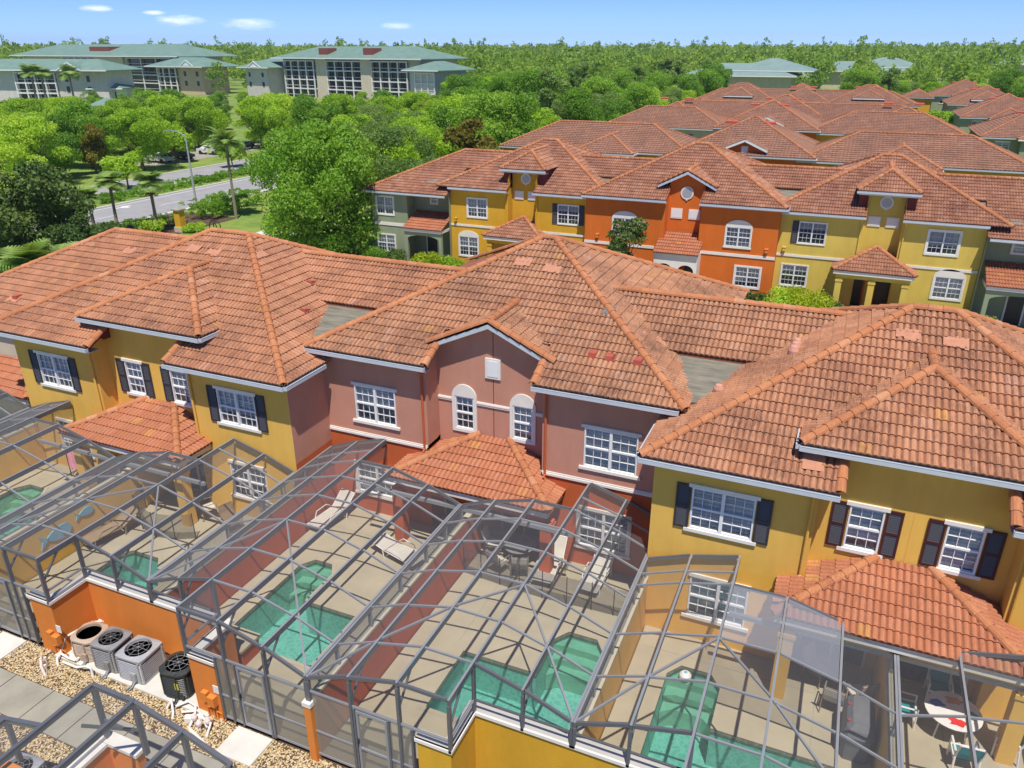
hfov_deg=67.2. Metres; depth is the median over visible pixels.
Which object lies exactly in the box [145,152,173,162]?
parked car
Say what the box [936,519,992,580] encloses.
window
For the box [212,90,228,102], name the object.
tree
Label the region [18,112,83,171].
tree
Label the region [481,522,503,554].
patio chair
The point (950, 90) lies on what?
townhouse
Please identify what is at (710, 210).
townhouse
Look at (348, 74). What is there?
window
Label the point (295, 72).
window
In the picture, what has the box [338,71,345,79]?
window
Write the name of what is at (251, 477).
window
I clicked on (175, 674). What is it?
air conditioner
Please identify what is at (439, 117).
tree
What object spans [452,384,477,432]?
window
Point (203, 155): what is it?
parking lot
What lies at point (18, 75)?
window
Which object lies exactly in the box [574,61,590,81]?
pine tree
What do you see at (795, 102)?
townhouse
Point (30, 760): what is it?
air conditioner
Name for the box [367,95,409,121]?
tree
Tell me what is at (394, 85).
window
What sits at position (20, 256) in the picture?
palm tree
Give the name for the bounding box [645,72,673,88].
tree
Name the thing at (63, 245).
palm tree
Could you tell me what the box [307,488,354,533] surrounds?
sun lounger
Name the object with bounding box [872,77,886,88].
tree
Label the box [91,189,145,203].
hedge
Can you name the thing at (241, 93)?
tree
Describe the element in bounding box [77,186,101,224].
palm tree
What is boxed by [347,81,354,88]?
window
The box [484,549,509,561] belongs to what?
patio chair
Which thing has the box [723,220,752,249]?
window
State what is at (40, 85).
window
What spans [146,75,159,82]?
window
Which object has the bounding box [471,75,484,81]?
tree
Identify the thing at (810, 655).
patio chair
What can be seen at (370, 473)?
window
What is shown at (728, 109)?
linking roof
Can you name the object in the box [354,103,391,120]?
tree
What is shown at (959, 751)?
patio chair
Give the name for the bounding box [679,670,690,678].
pool float
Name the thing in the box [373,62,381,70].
window
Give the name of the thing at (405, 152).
tree
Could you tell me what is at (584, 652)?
swimming pool
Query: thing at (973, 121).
window
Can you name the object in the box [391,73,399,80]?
window
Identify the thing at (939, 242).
window
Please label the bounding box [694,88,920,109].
linking roof
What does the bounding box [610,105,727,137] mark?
linking roof
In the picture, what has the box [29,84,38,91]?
window
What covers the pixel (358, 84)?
window
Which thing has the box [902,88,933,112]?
townhouse
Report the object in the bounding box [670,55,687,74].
pine tree
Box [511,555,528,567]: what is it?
patio chair
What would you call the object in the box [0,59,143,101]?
apartment building
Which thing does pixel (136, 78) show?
window
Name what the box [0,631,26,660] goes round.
step pad
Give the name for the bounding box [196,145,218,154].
parked car
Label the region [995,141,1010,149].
window
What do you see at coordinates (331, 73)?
window
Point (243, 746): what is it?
step pad
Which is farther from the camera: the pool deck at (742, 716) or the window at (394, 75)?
the window at (394, 75)
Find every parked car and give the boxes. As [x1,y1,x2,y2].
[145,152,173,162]
[166,149,194,159]
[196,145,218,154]
[241,141,254,148]
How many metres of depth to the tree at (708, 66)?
211.18 m
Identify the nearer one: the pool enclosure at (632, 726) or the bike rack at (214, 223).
the pool enclosure at (632, 726)
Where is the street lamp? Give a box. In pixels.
[164,130,196,206]
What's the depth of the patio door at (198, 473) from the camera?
30.25 m
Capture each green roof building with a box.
[689,58,817,88]
[795,57,926,88]
[991,56,1023,77]
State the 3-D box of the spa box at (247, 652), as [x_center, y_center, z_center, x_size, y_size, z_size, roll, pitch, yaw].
[-8.256,7.442,22.257,1.920,0.600,0.800,10,25,21]
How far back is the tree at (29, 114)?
119.82 m
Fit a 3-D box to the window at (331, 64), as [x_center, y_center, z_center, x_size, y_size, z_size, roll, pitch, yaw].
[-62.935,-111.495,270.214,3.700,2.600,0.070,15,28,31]
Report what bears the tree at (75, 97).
on the ground
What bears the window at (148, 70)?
in the apartment building at (182, 68)
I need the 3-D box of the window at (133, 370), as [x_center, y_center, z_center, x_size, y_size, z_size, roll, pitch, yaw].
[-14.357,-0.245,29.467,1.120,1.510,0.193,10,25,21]
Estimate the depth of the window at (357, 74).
265.15 m
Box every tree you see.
[0,97,47,116]
[0,113,26,120]
[0,114,72,176]
[0,158,96,258]
[0,238,55,271]
[10,111,41,117]
[17,63,39,98]
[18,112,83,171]
[27,64,53,97]
[37,97,54,102]
[40,97,73,116]
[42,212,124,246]
[45,106,103,159]
[48,241,78,253]
[52,99,124,168]
[54,96,89,108]
[57,64,80,95]
[76,123,107,173]
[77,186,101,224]
[80,90,97,99]
[85,95,100,103]
[90,171,126,221]
[91,105,120,153]
[92,94,103,98]
[99,98,145,151]
[99,153,142,188]
[103,106,179,170]
[112,96,146,107]
[116,110,163,151]
[131,87,141,95]
[131,88,158,100]
[131,170,165,231]
[141,94,197,125]
[159,124,194,163]
[160,87,187,109]
[172,96,231,146]
[176,112,208,147]
[200,126,249,218]
[208,92,224,106]
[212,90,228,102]
[216,139,246,167]
[218,105,232,128]
[220,99,234,110]
[232,107,257,142]
[234,91,247,98]
[237,94,245,102]
[237,95,283,147]
[243,118,380,254]
[253,92,289,123]
[264,96,300,130]
[286,93,342,128]
[318,93,358,114]
[329,114,373,129]
[332,93,358,116]
[335,119,438,194]
[345,113,367,127]
[349,89,392,113]
[354,91,369,100]
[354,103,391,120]
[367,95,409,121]
[381,123,422,176]
[383,110,425,123]
[386,110,432,124]
[391,115,448,157]
[397,91,431,111]
[406,123,452,158]
[412,103,461,153]
[416,98,441,115]
[418,98,432,107]
[431,91,444,100]
[431,93,488,119]
[439,80,454,99]
[442,117,499,149]
[444,74,477,96]
[444,90,523,149]
[449,86,487,104]
[451,120,475,152]
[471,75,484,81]
[473,74,514,93]
[485,76,525,90]
[486,93,540,141]
[493,70,516,76]
[511,69,558,96]
[522,99,567,125]
[530,67,571,114]
[530,107,561,128]
[538,68,569,88]
[556,85,606,120]
[564,66,582,96]
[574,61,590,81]
[577,80,622,97]
[585,76,624,100]
[590,92,635,112]
[593,98,623,117]
[601,99,634,120]
[605,217,648,255]
[610,68,636,90]
[614,81,659,109]
[623,80,658,91]
[627,64,646,84]
[632,87,669,108]
[640,74,669,101]
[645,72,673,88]
[656,55,676,84]
[659,87,683,104]
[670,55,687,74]
[671,74,680,85]
[676,73,705,96]
[680,90,696,100]
[695,68,724,92]
[700,59,712,68]
[702,63,713,93]
[707,63,733,92]
[839,68,880,89]
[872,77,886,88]
[881,67,901,89]
[887,81,911,94]
[906,81,922,90]
[919,81,944,92]
[921,77,936,83]
[928,109,953,123]
[988,68,1023,93]
[1011,76,1023,97]
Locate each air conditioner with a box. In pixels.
[9,751,46,767]
[70,621,108,670]
[89,626,133,680]
[115,635,165,692]
[159,651,195,709]
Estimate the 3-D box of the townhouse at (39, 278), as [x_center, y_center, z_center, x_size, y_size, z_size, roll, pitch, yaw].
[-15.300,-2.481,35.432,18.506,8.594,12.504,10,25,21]
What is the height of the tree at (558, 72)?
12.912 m
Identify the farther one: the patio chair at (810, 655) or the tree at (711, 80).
the tree at (711, 80)
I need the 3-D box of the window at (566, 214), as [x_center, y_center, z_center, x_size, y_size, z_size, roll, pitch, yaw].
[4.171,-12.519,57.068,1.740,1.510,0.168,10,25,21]
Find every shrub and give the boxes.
[138,218,165,231]
[181,221,205,232]
[360,246,389,257]
[386,248,407,260]
[410,251,444,263]
[438,254,465,266]
[744,291,769,301]
[761,285,804,304]
[781,284,835,307]
[809,294,843,307]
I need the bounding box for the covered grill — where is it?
[838,694,874,764]
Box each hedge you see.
[80,212,186,230]
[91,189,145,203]
[127,179,188,194]
[172,173,226,186]
[178,188,262,216]
[213,166,250,177]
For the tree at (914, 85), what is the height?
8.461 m
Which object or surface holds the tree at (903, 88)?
on the ground
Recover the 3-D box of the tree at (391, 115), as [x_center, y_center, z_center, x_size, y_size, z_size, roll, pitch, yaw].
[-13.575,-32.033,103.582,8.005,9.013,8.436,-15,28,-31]
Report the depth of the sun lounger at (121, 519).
27.53 m
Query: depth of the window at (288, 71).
283.04 m
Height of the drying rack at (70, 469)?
1.379 m
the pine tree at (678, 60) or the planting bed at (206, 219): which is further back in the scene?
the pine tree at (678, 60)
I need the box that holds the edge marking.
[95,176,258,210]
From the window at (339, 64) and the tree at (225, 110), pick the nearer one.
the tree at (225, 110)
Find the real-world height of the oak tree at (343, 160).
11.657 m
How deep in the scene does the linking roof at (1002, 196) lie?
54.73 m
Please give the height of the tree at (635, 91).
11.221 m
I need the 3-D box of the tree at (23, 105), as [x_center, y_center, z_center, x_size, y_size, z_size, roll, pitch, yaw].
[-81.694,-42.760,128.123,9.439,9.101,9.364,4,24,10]
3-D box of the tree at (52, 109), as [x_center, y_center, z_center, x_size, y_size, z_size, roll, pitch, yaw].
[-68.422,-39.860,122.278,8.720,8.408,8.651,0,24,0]
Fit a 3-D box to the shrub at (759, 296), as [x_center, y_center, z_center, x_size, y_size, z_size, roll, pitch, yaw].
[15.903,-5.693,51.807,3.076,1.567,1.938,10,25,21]
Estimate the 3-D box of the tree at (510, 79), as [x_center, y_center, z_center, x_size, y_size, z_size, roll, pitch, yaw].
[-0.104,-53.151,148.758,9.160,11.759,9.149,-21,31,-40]
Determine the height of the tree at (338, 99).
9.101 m
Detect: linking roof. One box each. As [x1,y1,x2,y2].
[299,249,465,337]
[361,148,1023,244]
[499,120,698,157]
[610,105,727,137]
[611,284,851,403]
[679,99,943,120]
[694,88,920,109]
[796,130,1023,176]
[816,110,966,141]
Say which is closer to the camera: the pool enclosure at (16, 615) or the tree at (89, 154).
the pool enclosure at (16, 615)
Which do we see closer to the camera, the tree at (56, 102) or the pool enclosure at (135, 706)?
the pool enclosure at (135, 706)
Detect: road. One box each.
[34,171,281,238]
[60,160,254,199]
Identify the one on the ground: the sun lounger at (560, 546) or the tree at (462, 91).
the tree at (462, 91)
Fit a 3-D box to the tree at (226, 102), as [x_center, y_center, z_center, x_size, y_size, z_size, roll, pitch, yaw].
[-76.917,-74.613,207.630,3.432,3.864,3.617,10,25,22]
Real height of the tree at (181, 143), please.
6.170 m
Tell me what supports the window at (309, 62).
in the apartment building at (322, 71)
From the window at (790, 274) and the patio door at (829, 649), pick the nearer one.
the patio door at (829, 649)
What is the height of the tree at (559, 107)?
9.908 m
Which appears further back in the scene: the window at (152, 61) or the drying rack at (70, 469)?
the window at (152, 61)
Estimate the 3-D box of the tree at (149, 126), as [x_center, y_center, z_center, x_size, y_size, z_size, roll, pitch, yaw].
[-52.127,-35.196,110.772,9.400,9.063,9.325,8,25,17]
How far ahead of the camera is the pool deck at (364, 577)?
25.79 m
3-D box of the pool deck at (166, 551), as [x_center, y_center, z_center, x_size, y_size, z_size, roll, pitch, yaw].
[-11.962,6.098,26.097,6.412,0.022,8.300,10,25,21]
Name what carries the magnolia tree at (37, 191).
on the ground
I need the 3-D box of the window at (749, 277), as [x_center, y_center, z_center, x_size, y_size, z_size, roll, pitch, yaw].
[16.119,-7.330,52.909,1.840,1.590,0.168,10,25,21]
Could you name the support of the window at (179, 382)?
in the townhouse at (193, 345)
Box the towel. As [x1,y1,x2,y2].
[67,451,77,469]
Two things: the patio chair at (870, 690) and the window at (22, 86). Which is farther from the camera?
the window at (22, 86)
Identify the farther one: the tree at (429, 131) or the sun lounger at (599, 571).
the tree at (429, 131)
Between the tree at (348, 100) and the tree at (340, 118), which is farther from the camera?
the tree at (348, 100)
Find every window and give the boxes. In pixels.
[16,73,26,81]
[19,84,28,91]
[27,74,36,81]
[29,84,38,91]
[33,349,76,392]
[39,84,48,91]
[47,73,56,81]
[49,84,58,91]
[55,417,95,459]
[85,75,90,82]
[121,358,149,397]
[128,59,142,65]
[132,67,144,73]
[132,75,145,81]
[134,83,146,89]
[143,59,156,65]
[144,67,158,73]
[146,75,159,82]
[147,84,159,90]
[159,68,165,75]
[166,369,191,407]
[212,385,261,433]
[227,459,272,505]
[286,61,292,68]
[287,70,293,77]
[288,79,294,86]
[289,88,295,95]
[293,61,299,68]
[294,70,300,77]
[295,80,301,86]
[300,61,307,68]
[301,71,308,78]
[302,80,308,87]
[308,61,314,68]
[309,71,315,78]
[310,80,316,87]
[310,89,317,96]
[328,62,335,69]
[329,71,336,78]
[330,81,337,88]
[337,62,344,69]
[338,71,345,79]
[338,81,346,88]
[345,62,353,69]
[346,72,353,79]
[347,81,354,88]
[351,381,400,430]
[354,62,359,69]
[354,459,394,501]
[355,72,360,79]
[356,82,361,89]
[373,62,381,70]
[374,72,381,80]
[375,82,382,89]
[375,195,394,215]
[377,233,396,250]
[382,62,389,70]
[383,72,390,80]
[383,82,390,89]
[391,63,398,70]
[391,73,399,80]
[392,83,399,90]
[400,63,407,70]
[400,73,408,80]
[401,83,408,90]
[430,198,438,204]
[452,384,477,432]
[458,231,478,256]
[466,197,487,218]
[510,394,535,445]
[557,204,579,225]
[574,506,631,559]
[578,423,641,480]
[611,211,636,236]
[681,573,750,632]
[683,482,760,545]
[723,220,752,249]
[732,265,761,289]
[778,263,808,287]
[796,221,827,245]
[836,500,890,558]
[923,229,963,257]
[928,270,965,301]
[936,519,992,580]
[971,120,982,124]
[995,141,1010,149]
[1010,244,1023,254]
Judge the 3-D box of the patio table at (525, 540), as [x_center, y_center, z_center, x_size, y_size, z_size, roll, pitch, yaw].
[0.250,5.710,26.093,1.100,0.722,1.100,10,25,21]
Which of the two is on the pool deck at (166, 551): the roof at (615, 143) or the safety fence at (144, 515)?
the safety fence at (144, 515)
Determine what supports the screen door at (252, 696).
in the pool enclosure at (265, 701)
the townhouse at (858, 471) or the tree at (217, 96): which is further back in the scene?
the tree at (217, 96)
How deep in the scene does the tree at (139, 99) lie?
134.28 m
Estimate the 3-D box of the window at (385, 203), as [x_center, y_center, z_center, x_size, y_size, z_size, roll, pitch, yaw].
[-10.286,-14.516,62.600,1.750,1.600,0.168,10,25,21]
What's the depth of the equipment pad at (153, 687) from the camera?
21.25 m
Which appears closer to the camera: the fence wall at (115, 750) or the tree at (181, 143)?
the fence wall at (115, 750)
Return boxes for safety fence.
[132,484,195,539]
[463,546,614,615]
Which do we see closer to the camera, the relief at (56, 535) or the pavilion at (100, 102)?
the relief at (56, 535)
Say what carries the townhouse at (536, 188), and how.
on the ground
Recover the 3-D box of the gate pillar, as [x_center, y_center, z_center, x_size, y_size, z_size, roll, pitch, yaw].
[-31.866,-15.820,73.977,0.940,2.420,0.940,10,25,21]
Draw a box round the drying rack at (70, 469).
[66,454,98,482]
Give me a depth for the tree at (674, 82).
214.88 m
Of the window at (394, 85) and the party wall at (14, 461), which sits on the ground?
the party wall at (14, 461)
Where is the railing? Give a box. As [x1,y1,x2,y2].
[92,215,174,232]
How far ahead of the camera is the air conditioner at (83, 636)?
22.04 m
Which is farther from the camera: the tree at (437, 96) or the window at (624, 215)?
the tree at (437, 96)
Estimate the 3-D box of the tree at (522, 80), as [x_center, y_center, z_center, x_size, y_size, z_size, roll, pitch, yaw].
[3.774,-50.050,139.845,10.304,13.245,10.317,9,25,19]
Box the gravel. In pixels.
[0,631,341,767]
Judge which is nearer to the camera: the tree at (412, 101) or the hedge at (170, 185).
the hedge at (170, 185)
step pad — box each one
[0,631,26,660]
[216,726,272,767]
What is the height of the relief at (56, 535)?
0.520 m
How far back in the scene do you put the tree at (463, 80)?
175.52 m
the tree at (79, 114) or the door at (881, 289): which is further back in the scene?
the tree at (79, 114)
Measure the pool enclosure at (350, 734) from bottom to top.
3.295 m
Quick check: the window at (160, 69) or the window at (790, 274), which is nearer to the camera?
the window at (790, 274)
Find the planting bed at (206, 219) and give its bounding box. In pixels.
[122,212,234,233]
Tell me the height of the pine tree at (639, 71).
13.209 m
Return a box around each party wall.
[0,422,45,480]
[0,461,174,583]
[161,490,305,609]
[312,505,496,705]
[577,575,648,739]
[872,655,895,767]
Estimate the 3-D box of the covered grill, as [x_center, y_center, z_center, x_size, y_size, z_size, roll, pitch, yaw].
[8.555,8.528,19.107,0.720,1.120,1.320,10,25,21]
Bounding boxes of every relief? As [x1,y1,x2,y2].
[39,522,71,550]
[75,505,92,520]
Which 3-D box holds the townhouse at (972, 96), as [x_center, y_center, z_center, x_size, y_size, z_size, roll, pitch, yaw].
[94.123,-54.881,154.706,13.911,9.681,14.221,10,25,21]
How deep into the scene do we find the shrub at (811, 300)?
49.56 m
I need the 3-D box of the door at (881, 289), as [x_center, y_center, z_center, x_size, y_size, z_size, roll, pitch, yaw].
[24.630,-6.177,51.259,1.200,2.350,0.047,10,25,21]
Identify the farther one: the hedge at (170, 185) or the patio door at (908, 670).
the hedge at (170, 185)
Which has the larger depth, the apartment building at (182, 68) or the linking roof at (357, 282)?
the apartment building at (182, 68)
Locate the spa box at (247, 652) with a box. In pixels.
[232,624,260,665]
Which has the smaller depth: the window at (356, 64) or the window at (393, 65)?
the window at (393, 65)
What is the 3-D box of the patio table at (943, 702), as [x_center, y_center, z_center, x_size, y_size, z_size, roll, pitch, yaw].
[11.129,8.552,19.575,1.320,0.710,1.320,10,25,21]
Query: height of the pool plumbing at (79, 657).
0.751 m
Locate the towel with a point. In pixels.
(71, 460)
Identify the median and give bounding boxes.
[73,166,289,208]
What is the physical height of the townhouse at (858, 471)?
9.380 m
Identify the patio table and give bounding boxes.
[504,535,535,559]
[924,691,982,744]
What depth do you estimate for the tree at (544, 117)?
104.83 m
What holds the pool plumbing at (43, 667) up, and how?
on the gravel
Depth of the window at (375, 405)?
27.21 m
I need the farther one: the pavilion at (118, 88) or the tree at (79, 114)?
the pavilion at (118, 88)
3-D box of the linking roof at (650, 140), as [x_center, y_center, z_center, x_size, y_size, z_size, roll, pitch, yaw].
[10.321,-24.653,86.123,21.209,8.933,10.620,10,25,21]
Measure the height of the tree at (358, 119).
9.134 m
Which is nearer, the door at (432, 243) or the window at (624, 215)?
the window at (624, 215)
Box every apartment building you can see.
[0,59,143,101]
[9,44,239,94]
[236,46,476,99]
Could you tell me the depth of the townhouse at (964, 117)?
122.58 m
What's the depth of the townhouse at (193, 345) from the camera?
28.54 m
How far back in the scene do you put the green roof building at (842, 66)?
339.42 m
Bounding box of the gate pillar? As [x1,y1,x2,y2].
[171,206,185,232]
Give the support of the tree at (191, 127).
on the ground
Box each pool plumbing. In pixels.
[39,656,47,675]
[56,619,103,677]
[166,699,211,742]
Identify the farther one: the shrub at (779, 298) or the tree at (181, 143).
the tree at (181, 143)
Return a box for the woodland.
[0,33,1023,90]
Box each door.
[0,579,20,634]
[186,455,207,490]
[235,666,271,734]
[355,710,389,767]
[426,236,438,254]
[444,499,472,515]
[501,512,539,534]
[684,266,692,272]
[796,635,866,668]
[850,279,864,305]
[871,281,889,304]
[900,661,968,694]
[1000,296,1023,325]
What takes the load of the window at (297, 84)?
in the apartment building at (322, 71)
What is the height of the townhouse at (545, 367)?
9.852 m
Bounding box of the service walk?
[0,668,225,767]
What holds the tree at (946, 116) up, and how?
on the ground
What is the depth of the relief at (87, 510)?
26.88 m
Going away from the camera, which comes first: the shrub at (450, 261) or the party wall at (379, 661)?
the party wall at (379, 661)
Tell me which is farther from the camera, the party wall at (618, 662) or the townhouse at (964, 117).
the townhouse at (964, 117)
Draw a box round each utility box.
[46,625,67,656]
[200,685,224,721]
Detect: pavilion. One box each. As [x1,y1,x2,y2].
[85,83,136,98]
[90,98,110,105]
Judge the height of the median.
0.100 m
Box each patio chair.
[193,494,218,521]
[217,501,243,536]
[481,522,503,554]
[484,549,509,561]
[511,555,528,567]
[800,639,833,689]
[818,681,848,721]
[842,676,879,703]
[901,691,918,729]
[923,668,953,700]
[946,735,986,767]
[990,723,1023,767]
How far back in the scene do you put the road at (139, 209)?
87.94 m
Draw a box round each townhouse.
[0,227,189,426]
[0,227,374,532]
[303,233,749,576]
[371,192,451,260]
[436,138,604,263]
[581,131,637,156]
[581,141,790,300]
[635,302,1023,766]
[661,97,693,105]
[697,116,818,167]
[700,82,768,100]
[713,100,821,139]
[747,94,822,115]
[770,153,1015,309]
[789,83,814,88]
[790,86,830,102]
[829,84,908,104]
[884,102,924,111]
[884,142,943,171]
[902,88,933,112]
[928,79,980,111]
[942,85,1004,114]
[952,93,1023,133]
[967,110,1023,158]
[969,236,1023,327]
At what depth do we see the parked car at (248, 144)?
134.36 m
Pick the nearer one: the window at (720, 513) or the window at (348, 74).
the window at (720, 513)
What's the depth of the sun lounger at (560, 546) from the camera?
25.82 m
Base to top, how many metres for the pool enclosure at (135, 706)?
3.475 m
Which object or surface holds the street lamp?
on the ground
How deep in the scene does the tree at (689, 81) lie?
189.23 m
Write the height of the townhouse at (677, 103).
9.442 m
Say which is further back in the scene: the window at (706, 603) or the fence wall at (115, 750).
the window at (706, 603)
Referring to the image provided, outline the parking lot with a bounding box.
[135,141,268,166]
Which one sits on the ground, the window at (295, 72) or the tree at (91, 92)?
the tree at (91, 92)
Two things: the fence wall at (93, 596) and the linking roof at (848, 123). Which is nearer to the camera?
the fence wall at (93, 596)
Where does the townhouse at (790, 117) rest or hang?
on the ground
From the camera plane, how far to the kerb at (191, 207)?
84.36 m
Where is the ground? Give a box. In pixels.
[0,68,949,639]
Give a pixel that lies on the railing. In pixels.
(146, 219)
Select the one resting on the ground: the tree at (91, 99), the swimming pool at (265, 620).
the tree at (91, 99)
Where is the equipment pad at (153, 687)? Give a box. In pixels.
[55,650,210,716]
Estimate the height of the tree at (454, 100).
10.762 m
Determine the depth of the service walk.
20.32 m
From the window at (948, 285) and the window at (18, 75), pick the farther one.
the window at (18, 75)
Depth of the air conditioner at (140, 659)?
21.33 m
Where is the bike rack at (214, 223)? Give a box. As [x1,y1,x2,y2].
[209,221,220,227]
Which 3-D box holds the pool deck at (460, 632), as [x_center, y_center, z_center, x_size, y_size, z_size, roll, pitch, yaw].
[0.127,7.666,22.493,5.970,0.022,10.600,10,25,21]
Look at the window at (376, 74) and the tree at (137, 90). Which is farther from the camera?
the window at (376, 74)
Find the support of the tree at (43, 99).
on the ground
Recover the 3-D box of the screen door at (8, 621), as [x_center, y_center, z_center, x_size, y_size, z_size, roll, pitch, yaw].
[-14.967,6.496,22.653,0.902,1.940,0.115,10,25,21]
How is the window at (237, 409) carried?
in the townhouse at (193, 345)
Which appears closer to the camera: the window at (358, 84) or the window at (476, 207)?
the window at (476, 207)
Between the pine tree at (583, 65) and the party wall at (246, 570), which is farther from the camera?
the pine tree at (583, 65)
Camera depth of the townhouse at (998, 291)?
47.41 m
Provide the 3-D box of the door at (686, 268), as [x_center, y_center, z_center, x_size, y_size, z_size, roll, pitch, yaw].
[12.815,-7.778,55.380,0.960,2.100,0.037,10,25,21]
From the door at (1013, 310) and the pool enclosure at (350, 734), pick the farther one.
the door at (1013, 310)
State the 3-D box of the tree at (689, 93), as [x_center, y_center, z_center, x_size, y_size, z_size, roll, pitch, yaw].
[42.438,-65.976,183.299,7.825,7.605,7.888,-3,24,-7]
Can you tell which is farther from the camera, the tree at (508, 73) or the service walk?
the tree at (508, 73)
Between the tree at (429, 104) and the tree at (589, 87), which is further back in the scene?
the tree at (589, 87)
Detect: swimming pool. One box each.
[0,485,43,538]
[97,551,157,588]
[235,560,353,665]
[426,632,601,728]
[640,666,832,767]
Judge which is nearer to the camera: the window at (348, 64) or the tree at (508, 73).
the tree at (508, 73)
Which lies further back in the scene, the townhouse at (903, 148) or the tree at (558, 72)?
the tree at (558, 72)
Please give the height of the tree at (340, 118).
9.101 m
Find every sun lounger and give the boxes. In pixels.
[79,506,137,545]
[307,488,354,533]
[373,532,423,566]
[536,535,567,586]
[577,552,613,596]
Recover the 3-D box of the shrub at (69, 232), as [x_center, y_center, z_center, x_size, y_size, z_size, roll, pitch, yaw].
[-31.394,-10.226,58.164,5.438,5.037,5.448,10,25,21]
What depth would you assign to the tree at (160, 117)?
121.66 m
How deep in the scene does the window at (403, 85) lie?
255.49 m
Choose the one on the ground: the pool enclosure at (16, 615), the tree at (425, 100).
the tree at (425, 100)
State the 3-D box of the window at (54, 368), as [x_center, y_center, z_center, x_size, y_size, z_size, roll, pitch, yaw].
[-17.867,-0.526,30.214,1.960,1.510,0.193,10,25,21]
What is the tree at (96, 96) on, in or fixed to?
on the ground
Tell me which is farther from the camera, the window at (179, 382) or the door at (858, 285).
the door at (858, 285)
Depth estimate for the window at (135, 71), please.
323.60 m
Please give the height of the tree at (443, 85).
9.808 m
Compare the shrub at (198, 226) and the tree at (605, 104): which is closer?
the shrub at (198, 226)
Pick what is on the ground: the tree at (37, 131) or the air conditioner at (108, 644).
the tree at (37, 131)
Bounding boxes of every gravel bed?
[0,714,75,767]
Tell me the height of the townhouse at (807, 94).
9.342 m
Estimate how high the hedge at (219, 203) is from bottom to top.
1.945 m
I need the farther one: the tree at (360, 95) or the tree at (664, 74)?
the tree at (360, 95)
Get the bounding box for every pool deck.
[0,424,20,435]
[0,462,108,516]
[23,489,254,641]
[220,506,459,688]
[358,529,634,767]
[600,625,871,767]
[900,680,1023,767]
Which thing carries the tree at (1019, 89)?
on the ground
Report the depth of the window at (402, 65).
252.94 m
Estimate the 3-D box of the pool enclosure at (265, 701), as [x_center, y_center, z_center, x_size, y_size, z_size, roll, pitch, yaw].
[-5.789,5.364,23.658,6.220,3.295,9.870,10,25,21]
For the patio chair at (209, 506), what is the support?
on the pool deck at (166, 551)
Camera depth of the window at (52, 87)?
249.17 m
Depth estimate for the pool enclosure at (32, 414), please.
28.17 m
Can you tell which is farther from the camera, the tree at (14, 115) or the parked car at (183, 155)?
the parked car at (183, 155)
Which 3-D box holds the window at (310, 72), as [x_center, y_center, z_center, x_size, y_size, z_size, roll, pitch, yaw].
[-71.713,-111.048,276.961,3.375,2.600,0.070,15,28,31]
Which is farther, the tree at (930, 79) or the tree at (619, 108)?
the tree at (930, 79)
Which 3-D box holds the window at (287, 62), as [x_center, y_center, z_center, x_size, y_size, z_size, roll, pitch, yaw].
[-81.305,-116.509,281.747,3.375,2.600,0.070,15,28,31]
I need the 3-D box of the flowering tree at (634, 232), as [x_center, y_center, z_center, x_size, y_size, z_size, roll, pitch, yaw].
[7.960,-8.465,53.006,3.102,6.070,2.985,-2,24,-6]
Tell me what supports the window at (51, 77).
in the apartment building at (103, 77)
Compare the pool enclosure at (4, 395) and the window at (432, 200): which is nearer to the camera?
the pool enclosure at (4, 395)
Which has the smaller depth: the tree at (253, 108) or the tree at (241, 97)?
the tree at (253, 108)
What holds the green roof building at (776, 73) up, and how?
on the ground
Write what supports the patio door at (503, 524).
in the townhouse at (545, 367)
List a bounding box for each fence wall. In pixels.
[0,730,146,767]
[26,570,238,719]
[414,700,669,767]
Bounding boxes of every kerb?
[0,187,276,253]
[30,171,276,221]
[89,159,247,186]
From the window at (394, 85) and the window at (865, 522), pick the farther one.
the window at (394, 85)
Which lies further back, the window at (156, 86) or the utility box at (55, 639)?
the window at (156, 86)
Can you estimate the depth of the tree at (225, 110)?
165.79 m
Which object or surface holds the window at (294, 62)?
in the apartment building at (322, 71)
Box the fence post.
[301,699,321,762]
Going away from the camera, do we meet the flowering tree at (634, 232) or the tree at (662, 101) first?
the flowering tree at (634, 232)
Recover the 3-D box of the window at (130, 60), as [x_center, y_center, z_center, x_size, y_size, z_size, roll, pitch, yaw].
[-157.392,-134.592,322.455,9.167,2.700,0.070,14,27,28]
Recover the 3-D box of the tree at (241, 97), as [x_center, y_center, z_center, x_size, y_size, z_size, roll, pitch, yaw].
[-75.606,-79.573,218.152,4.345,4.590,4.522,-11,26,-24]
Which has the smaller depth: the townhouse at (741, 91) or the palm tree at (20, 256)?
the palm tree at (20, 256)
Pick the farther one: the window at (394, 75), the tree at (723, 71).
the window at (394, 75)
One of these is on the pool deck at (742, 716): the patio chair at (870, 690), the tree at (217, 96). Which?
the patio chair at (870, 690)
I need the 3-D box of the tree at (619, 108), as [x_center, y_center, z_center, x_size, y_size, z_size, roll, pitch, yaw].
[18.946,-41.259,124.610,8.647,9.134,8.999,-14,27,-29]
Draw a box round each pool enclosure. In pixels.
[0,389,28,429]
[0,400,117,518]
[0,438,296,643]
[0,682,235,767]
[147,438,460,749]
[305,482,650,767]
[572,554,900,767]
[892,650,1023,767]

